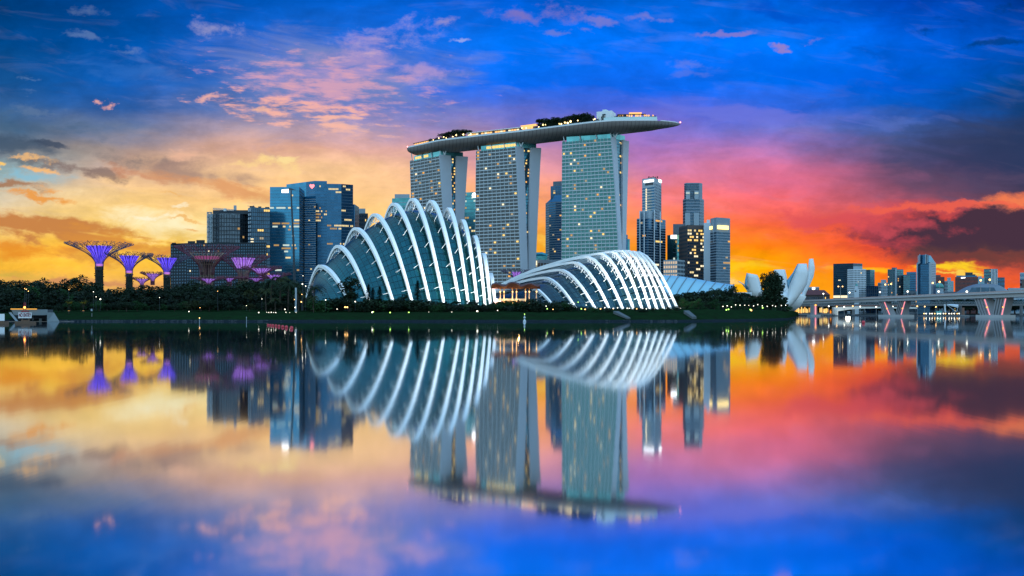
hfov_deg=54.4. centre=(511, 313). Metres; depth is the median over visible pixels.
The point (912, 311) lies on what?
building
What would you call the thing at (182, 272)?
apartment block
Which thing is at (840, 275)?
office block
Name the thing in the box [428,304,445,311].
shrub
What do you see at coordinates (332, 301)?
shrub
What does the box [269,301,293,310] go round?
tree
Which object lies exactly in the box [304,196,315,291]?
office block
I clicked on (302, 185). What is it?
glass tower
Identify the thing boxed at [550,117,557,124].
tree
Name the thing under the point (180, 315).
garden ground
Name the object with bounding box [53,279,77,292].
tree
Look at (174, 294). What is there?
tree
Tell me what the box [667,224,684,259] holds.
office tower
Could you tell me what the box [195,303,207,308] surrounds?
tree
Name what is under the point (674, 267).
office block
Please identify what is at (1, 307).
shrub
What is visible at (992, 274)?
office tower
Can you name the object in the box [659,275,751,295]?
exhibition hall
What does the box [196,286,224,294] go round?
tree
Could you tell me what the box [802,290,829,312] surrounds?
building
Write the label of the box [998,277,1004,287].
office block
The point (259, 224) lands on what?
office block
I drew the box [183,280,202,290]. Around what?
tree
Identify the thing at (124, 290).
tree
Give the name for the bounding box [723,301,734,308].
tree
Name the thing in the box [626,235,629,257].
office block
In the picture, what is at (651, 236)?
skyscraper
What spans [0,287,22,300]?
tree
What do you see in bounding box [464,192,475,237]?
office tower
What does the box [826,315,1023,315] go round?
quay
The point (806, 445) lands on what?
water
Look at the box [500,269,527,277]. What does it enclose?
steel tree
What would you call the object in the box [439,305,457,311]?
shrub
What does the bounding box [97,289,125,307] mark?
tree
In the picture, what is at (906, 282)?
apartment tower
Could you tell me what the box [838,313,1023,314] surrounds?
shore ground
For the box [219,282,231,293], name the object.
tree
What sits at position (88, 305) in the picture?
tree
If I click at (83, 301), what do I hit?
tree
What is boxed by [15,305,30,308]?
shrub
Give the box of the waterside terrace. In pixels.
[795,307,831,314]
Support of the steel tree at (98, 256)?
on the garden ground at (180, 315)
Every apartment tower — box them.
[847,266,865,312]
[878,280,887,312]
[888,267,903,301]
[903,275,909,294]
[936,275,944,284]
[944,278,953,291]
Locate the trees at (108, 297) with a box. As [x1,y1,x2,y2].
[0,289,519,309]
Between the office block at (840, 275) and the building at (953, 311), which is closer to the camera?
the building at (953, 311)
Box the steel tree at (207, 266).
[174,243,239,291]
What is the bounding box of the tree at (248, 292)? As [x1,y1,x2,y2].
[239,289,260,300]
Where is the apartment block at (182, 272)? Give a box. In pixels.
[171,240,266,288]
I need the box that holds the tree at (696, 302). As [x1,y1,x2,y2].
[694,299,704,308]
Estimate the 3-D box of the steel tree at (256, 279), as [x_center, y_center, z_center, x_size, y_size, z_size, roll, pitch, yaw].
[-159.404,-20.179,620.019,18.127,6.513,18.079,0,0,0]
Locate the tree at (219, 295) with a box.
[202,291,228,301]
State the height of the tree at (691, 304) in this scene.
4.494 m
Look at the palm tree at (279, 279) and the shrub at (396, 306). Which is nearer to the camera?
the shrub at (396, 306)
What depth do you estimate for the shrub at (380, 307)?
406.92 m
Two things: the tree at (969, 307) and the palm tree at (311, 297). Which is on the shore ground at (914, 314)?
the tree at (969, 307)
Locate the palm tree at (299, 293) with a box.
[290,291,306,311]
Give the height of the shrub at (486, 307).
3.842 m
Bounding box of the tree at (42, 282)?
[32,277,49,286]
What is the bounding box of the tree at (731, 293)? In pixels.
[719,290,738,296]
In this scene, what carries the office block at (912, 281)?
on the shore ground at (914, 314)
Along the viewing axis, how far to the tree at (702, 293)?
600.19 m
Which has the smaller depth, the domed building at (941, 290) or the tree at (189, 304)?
the tree at (189, 304)
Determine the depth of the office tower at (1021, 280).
1699.82 m
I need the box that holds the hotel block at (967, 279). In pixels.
[955,272,977,312]
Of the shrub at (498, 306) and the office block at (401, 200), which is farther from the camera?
the office block at (401, 200)
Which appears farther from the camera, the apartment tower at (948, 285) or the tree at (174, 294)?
the apartment tower at (948, 285)
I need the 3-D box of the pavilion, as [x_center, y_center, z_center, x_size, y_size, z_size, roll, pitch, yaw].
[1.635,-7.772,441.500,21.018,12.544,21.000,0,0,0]
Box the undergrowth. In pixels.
[673,294,788,311]
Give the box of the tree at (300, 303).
[297,300,310,309]
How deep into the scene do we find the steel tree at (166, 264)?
657.48 m
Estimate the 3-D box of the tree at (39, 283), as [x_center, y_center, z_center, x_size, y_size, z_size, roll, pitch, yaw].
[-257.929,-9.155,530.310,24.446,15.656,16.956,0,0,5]
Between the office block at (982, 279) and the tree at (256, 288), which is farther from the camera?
the office block at (982, 279)
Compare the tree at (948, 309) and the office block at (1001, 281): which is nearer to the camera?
the tree at (948, 309)
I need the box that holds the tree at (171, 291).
[160,288,182,293]
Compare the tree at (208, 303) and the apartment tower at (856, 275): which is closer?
the tree at (208, 303)
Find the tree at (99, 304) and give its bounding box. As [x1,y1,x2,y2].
[89,300,104,310]
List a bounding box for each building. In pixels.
[536,252,547,259]
[536,260,559,267]
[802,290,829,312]
[808,287,818,289]
[904,291,916,313]
[936,283,943,312]
[944,292,965,312]
[1008,288,1023,312]
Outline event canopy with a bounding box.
[944,304,957,312]
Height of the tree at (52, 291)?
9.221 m
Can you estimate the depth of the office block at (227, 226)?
1169.95 m
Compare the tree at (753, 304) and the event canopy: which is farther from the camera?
the event canopy
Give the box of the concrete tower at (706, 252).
[704,220,709,280]
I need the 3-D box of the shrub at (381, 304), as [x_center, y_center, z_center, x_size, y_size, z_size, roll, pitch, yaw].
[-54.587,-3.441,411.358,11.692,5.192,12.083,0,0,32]
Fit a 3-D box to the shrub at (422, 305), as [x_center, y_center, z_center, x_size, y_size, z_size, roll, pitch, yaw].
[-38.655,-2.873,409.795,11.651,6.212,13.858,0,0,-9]
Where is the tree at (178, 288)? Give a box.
[153,285,185,293]
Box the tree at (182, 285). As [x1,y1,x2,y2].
[173,283,189,291]
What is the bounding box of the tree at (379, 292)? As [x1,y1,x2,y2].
[376,286,383,310]
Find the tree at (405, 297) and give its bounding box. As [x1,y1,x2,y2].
[397,295,409,310]
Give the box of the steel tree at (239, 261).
[218,253,269,283]
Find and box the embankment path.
[613,311,629,318]
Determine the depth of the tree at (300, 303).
421.38 m
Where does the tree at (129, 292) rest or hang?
on the garden ground at (180, 315)
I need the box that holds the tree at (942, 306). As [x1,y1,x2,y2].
[932,300,950,310]
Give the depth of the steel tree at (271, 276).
606.82 m
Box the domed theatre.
[957,284,1016,302]
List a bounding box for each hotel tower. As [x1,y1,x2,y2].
[410,150,467,229]
[475,142,540,283]
[561,133,628,260]
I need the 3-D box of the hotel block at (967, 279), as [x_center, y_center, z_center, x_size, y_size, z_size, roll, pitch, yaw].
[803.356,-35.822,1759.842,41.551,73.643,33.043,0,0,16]
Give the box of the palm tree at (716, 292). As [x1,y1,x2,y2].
[707,288,721,296]
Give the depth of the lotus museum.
990.43 m
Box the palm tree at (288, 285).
[275,280,300,310]
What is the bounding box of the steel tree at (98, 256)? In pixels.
[64,240,133,287]
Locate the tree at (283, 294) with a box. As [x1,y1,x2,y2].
[275,289,299,300]
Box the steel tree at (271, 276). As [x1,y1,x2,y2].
[255,272,291,280]
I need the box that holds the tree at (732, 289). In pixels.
[724,285,739,295]
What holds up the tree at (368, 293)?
on the garden ground at (180, 315)
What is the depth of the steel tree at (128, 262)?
652.74 m
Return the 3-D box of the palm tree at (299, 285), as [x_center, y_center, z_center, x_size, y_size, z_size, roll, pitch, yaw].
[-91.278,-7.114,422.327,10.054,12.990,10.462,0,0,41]
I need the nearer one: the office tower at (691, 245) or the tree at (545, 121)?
the tree at (545, 121)
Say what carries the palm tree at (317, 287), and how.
on the garden ground at (180, 315)
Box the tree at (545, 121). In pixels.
[541,118,547,126]
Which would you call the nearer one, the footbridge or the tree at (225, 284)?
the tree at (225, 284)
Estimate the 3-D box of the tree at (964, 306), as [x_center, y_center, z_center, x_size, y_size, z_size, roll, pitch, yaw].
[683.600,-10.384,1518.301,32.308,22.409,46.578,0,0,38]
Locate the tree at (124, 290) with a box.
[109,287,134,297]
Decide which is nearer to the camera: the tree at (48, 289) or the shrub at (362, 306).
the shrub at (362, 306)
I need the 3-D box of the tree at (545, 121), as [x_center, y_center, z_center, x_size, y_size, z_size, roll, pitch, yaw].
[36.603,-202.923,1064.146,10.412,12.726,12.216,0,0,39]
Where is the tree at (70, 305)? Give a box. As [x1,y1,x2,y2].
[63,299,79,310]
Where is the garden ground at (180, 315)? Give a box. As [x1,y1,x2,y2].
[0,309,799,321]
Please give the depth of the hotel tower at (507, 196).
1095.90 m
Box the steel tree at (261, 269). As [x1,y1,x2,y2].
[240,265,281,281]
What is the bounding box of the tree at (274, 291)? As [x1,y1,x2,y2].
[257,288,283,302]
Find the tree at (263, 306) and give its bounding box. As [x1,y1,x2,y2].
[256,302,273,308]
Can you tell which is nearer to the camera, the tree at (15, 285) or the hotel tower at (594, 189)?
the tree at (15, 285)
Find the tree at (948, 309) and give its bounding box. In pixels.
[939,300,952,313]
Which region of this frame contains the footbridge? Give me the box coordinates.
[832,305,916,314]
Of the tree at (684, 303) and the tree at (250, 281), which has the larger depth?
the tree at (250, 281)
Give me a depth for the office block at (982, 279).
1899.82 m
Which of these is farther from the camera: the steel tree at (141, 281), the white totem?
the steel tree at (141, 281)
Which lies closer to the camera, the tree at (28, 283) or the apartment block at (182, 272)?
the tree at (28, 283)
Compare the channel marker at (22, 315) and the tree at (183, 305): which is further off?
the tree at (183, 305)
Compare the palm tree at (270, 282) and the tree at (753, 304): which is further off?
the tree at (753, 304)
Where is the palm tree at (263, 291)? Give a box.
[255,288,274,310]
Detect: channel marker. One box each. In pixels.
[0,314,8,323]
[15,302,35,323]
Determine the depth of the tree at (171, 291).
509.21 m
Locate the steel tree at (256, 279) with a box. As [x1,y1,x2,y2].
[241,276,268,282]
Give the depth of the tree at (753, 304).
517.63 m
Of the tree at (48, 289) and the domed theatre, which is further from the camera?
the domed theatre
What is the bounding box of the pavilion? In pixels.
[492,282,539,303]
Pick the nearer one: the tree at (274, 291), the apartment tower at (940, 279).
the tree at (274, 291)
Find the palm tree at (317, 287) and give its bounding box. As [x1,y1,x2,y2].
[304,284,325,301]
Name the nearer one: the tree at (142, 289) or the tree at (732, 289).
the tree at (142, 289)
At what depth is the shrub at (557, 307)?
406.55 m
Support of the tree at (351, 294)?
on the garden ground at (180, 315)
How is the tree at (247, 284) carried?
on the garden ground at (180, 315)
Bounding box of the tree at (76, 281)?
[70,274,95,293]
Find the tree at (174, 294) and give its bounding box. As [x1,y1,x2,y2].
[169,292,180,299]
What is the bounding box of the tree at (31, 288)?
[18,286,39,304]
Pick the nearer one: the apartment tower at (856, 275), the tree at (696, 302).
the tree at (696, 302)
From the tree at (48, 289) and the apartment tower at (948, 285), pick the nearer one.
the tree at (48, 289)
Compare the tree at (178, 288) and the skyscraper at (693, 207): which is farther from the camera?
the skyscraper at (693, 207)
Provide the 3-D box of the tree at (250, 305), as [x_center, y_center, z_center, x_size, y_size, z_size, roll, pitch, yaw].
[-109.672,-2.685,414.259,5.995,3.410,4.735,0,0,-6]
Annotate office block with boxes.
[207,205,247,242]
[248,206,269,284]
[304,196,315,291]
[359,209,367,233]
[392,194,410,214]
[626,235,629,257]
[663,260,684,296]
[833,263,861,312]
[866,270,874,285]
[866,286,877,312]
[907,272,915,290]
[978,276,984,312]
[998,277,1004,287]
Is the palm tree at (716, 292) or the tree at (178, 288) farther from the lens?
the palm tree at (716, 292)
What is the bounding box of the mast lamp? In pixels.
[282,188,295,282]
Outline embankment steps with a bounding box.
[684,310,695,318]
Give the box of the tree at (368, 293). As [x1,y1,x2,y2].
[364,284,373,299]
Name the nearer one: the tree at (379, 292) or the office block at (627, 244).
the tree at (379, 292)
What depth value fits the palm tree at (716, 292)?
559.90 m
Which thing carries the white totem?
on the garden ground at (180, 315)
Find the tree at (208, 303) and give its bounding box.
[199,300,218,310]
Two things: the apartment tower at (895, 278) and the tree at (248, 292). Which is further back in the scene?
the apartment tower at (895, 278)
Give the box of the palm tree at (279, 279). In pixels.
[272,276,290,309]
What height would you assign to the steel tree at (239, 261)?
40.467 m
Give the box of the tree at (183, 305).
[176,301,187,309]
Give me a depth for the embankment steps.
400.93 m
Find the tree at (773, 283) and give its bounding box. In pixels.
[760,270,785,301]
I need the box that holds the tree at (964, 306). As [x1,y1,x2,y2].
[953,299,969,310]
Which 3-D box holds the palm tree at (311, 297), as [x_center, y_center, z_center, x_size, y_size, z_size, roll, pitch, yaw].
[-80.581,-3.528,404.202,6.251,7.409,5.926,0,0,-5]
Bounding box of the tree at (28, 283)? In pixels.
[10,280,36,303]
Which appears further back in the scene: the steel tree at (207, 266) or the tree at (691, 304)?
the steel tree at (207, 266)
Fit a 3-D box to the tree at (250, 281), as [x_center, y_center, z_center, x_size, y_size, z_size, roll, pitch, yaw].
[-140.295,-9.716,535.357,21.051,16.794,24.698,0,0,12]
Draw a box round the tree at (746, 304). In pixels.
[741,301,750,307]
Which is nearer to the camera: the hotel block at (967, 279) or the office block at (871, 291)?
the office block at (871, 291)
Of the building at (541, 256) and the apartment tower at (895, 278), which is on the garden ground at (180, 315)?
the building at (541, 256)
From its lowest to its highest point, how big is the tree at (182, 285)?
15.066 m
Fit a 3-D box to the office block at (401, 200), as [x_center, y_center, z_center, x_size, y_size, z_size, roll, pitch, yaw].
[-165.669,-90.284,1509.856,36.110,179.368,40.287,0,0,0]
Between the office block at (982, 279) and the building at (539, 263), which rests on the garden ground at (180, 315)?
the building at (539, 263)
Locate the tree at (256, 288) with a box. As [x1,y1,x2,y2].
[250,285,276,292]
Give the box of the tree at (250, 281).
[235,280,260,291]
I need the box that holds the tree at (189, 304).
[182,299,199,310]
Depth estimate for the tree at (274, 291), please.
460.06 m
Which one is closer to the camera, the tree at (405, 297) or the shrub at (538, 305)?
the shrub at (538, 305)
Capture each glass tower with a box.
[270,187,304,291]
[286,182,305,196]
[306,181,326,271]
[327,184,358,258]
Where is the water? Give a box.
[0,315,1023,575]
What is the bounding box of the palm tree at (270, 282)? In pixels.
[259,278,284,309]
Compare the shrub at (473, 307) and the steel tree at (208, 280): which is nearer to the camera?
the shrub at (473, 307)
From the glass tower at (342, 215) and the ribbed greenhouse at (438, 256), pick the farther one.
the glass tower at (342, 215)
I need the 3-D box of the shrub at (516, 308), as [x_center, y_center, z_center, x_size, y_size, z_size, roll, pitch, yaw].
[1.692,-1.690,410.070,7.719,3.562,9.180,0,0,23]
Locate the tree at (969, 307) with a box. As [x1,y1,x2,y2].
[963,299,975,313]
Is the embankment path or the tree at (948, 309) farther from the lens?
the tree at (948, 309)
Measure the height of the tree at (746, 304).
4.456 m
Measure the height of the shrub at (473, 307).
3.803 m
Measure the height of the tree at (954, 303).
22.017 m
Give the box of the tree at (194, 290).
[185,284,221,298]
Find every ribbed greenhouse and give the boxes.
[305,198,495,305]
[495,250,676,308]
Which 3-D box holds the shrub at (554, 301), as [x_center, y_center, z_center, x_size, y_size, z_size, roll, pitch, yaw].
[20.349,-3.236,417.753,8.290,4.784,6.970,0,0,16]
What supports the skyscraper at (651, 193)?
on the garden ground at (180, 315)
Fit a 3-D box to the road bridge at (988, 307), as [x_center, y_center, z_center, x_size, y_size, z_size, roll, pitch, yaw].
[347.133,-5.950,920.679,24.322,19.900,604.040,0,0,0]
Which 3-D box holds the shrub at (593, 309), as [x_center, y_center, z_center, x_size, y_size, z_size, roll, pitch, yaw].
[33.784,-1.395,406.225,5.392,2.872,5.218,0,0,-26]
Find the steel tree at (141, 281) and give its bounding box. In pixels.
[133,277,149,286]
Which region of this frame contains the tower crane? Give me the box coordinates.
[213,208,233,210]
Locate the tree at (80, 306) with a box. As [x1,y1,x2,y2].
[74,303,86,310]
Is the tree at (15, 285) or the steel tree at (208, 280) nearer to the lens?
the tree at (15, 285)
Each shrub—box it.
[0,305,8,312]
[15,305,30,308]
[35,304,52,309]
[53,306,64,312]
[304,299,331,311]
[321,297,344,310]
[335,299,346,310]
[345,299,377,311]
[365,300,392,311]
[367,299,392,310]
[387,302,403,310]
[400,300,408,310]
[404,299,431,311]
[421,303,437,311]
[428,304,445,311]
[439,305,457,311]
[454,305,465,310]
[466,305,481,311]
[470,305,489,311]
[489,303,504,310]
[507,305,523,311]
[513,300,535,311]
[525,298,542,311]
[528,300,547,311]
[547,302,561,311]
[552,300,567,310]
[559,302,572,310]
[567,305,575,310]
[588,307,600,311]
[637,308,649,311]
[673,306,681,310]
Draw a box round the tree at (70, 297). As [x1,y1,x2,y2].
[57,289,77,304]
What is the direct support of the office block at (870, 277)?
on the shore ground at (914, 314)
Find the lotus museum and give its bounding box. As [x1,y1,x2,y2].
[738,259,814,310]
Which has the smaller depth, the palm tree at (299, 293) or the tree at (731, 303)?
the palm tree at (299, 293)
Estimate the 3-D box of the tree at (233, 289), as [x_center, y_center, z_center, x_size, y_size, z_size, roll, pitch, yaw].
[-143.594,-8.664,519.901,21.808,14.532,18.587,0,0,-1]
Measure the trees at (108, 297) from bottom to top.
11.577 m
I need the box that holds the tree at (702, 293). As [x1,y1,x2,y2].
[699,290,713,295]
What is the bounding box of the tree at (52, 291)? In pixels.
[39,290,67,299]
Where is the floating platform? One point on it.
(936, 312)
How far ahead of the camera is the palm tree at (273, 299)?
402.04 m
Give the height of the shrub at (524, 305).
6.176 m
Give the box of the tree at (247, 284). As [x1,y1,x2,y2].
[232,283,257,292]
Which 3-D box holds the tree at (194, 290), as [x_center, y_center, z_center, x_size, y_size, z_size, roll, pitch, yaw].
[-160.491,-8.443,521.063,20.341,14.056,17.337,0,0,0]
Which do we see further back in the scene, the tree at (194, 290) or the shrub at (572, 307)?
the tree at (194, 290)
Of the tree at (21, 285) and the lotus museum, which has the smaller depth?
the tree at (21, 285)
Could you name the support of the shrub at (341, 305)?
on the garden ground at (180, 315)
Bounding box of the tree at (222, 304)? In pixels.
[208,300,232,310]
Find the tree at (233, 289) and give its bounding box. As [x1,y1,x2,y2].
[215,283,251,306]
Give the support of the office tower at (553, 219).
on the garden ground at (180, 315)
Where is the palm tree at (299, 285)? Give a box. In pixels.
[285,282,310,309]
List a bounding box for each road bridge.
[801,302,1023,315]
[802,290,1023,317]
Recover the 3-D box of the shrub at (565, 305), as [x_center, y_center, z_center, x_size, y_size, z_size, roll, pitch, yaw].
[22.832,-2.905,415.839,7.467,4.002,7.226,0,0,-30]
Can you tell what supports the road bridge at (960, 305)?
in the water
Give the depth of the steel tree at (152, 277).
757.86 m
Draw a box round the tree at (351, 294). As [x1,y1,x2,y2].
[337,276,360,311]
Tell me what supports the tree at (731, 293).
on the garden ground at (180, 315)
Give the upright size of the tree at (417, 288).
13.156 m
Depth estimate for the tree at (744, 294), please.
600.70 m
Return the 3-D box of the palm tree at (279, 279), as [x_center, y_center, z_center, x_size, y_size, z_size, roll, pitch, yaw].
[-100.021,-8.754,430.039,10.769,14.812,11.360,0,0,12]
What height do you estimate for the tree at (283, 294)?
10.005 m
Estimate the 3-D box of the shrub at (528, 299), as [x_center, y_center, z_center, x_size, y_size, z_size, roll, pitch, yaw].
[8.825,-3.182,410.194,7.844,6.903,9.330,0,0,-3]
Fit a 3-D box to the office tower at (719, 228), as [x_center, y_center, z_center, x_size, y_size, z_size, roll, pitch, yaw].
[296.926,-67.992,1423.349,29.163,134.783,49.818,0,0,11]
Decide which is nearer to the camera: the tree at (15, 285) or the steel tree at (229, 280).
the tree at (15, 285)
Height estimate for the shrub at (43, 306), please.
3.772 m
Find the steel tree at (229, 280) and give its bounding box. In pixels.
[217,276,240,285]
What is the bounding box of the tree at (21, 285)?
[0,280,30,289]
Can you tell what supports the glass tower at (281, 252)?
on the garden ground at (180, 315)
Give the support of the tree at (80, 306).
on the garden ground at (180, 315)
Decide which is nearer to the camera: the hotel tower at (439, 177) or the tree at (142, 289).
the tree at (142, 289)
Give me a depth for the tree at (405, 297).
417.50 m
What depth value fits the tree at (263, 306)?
418.20 m
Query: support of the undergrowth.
on the garden ground at (180, 315)
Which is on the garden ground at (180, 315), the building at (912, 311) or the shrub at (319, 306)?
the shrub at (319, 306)
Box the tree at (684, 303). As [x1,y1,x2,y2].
[678,298,689,307]
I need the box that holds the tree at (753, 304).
[749,303,757,308]
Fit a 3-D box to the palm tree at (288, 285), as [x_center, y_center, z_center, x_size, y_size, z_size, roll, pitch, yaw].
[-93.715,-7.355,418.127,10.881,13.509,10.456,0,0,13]
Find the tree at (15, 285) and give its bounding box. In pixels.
[0,279,19,290]
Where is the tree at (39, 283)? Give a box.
[24,282,49,304]
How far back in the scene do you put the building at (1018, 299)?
1600.00 m
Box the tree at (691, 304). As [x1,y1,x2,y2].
[686,301,694,307]
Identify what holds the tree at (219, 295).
on the garden ground at (180, 315)
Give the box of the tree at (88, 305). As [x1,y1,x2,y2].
[85,301,95,310]
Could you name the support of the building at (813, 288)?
on the shore ground at (914, 314)
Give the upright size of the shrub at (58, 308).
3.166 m
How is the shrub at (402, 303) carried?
on the garden ground at (180, 315)
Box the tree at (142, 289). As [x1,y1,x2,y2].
[127,285,160,298]
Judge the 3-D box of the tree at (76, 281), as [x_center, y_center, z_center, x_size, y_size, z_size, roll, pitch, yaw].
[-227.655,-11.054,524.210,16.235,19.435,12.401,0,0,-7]
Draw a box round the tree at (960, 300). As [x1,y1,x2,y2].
[949,299,965,313]
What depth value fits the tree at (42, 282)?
542.04 m
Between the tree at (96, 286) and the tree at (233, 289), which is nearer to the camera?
the tree at (233, 289)
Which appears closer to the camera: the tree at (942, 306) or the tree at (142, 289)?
the tree at (142, 289)
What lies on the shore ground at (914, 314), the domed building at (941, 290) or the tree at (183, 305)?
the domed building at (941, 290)
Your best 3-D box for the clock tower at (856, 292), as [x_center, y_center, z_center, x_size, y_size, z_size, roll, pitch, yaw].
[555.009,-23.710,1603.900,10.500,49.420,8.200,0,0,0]
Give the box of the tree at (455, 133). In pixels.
[452,129,461,136]
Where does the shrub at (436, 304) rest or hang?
on the garden ground at (180, 315)
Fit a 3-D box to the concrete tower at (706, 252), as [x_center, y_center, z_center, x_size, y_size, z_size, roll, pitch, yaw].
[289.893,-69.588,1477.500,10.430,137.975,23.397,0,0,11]
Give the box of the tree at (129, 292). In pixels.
[118,290,138,297]
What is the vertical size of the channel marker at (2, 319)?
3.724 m
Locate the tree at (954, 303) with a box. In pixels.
[946,300,965,313]
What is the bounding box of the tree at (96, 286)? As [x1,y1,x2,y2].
[75,282,103,293]
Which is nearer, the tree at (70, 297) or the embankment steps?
the embankment steps
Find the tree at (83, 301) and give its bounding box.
[78,300,87,312]
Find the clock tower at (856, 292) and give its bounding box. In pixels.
[854,284,858,313]
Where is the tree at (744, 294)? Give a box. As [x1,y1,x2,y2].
[738,292,750,296]
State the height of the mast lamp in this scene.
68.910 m
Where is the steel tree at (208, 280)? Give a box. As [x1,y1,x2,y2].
[190,276,226,284]
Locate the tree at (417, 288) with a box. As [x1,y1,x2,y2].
[412,280,422,301]
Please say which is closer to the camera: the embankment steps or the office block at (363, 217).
the embankment steps
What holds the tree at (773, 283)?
on the garden ground at (180, 315)
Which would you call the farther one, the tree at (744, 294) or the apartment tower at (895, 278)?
the apartment tower at (895, 278)
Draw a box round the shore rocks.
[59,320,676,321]
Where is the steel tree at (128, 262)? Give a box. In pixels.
[104,251,153,290]
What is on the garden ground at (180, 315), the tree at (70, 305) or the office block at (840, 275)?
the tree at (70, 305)
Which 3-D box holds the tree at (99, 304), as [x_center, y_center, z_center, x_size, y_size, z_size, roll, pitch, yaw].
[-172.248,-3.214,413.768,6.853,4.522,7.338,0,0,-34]
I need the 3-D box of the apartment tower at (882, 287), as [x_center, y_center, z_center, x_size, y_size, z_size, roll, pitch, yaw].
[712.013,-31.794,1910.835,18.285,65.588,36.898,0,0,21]
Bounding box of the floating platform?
[917,311,956,315]
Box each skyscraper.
[637,210,665,278]
[642,176,661,218]
[683,183,703,224]
[916,254,935,313]
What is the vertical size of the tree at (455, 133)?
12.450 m
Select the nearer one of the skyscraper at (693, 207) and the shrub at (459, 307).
the shrub at (459, 307)
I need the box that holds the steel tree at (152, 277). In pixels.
[140,271,162,284]
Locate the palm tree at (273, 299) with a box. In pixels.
[269,298,282,311]
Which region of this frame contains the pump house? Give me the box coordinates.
[9,309,73,321]
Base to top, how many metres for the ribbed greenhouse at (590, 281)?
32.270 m
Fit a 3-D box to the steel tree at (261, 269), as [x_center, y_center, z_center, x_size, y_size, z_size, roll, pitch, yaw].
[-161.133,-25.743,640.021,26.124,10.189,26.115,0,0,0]
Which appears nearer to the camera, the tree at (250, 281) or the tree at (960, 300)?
the tree at (250, 281)
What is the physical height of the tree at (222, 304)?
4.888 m
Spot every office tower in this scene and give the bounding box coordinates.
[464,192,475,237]
[545,181,561,259]
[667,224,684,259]
[679,225,703,279]
[709,217,729,296]
[984,269,997,284]
[1020,273,1023,287]
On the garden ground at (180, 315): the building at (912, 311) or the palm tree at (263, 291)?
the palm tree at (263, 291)
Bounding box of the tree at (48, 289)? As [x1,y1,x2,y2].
[29,281,76,293]
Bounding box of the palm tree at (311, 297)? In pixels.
[307,296,318,311]
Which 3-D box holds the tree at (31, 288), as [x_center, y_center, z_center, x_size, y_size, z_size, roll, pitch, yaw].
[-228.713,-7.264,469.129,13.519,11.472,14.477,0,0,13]
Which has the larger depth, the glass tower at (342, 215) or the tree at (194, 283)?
the glass tower at (342, 215)
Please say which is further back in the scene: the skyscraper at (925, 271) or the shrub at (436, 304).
the skyscraper at (925, 271)
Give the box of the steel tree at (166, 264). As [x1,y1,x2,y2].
[141,254,191,287]
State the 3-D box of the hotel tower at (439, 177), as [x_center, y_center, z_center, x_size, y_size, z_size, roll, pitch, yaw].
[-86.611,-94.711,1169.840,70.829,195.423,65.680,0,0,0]
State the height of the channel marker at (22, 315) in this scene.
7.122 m
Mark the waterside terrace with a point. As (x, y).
(799, 311)
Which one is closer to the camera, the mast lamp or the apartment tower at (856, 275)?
the mast lamp
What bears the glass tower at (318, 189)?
on the garden ground at (180, 315)
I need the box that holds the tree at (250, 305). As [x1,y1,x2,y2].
[242,303,254,310]
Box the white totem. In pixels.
[295,288,296,311]

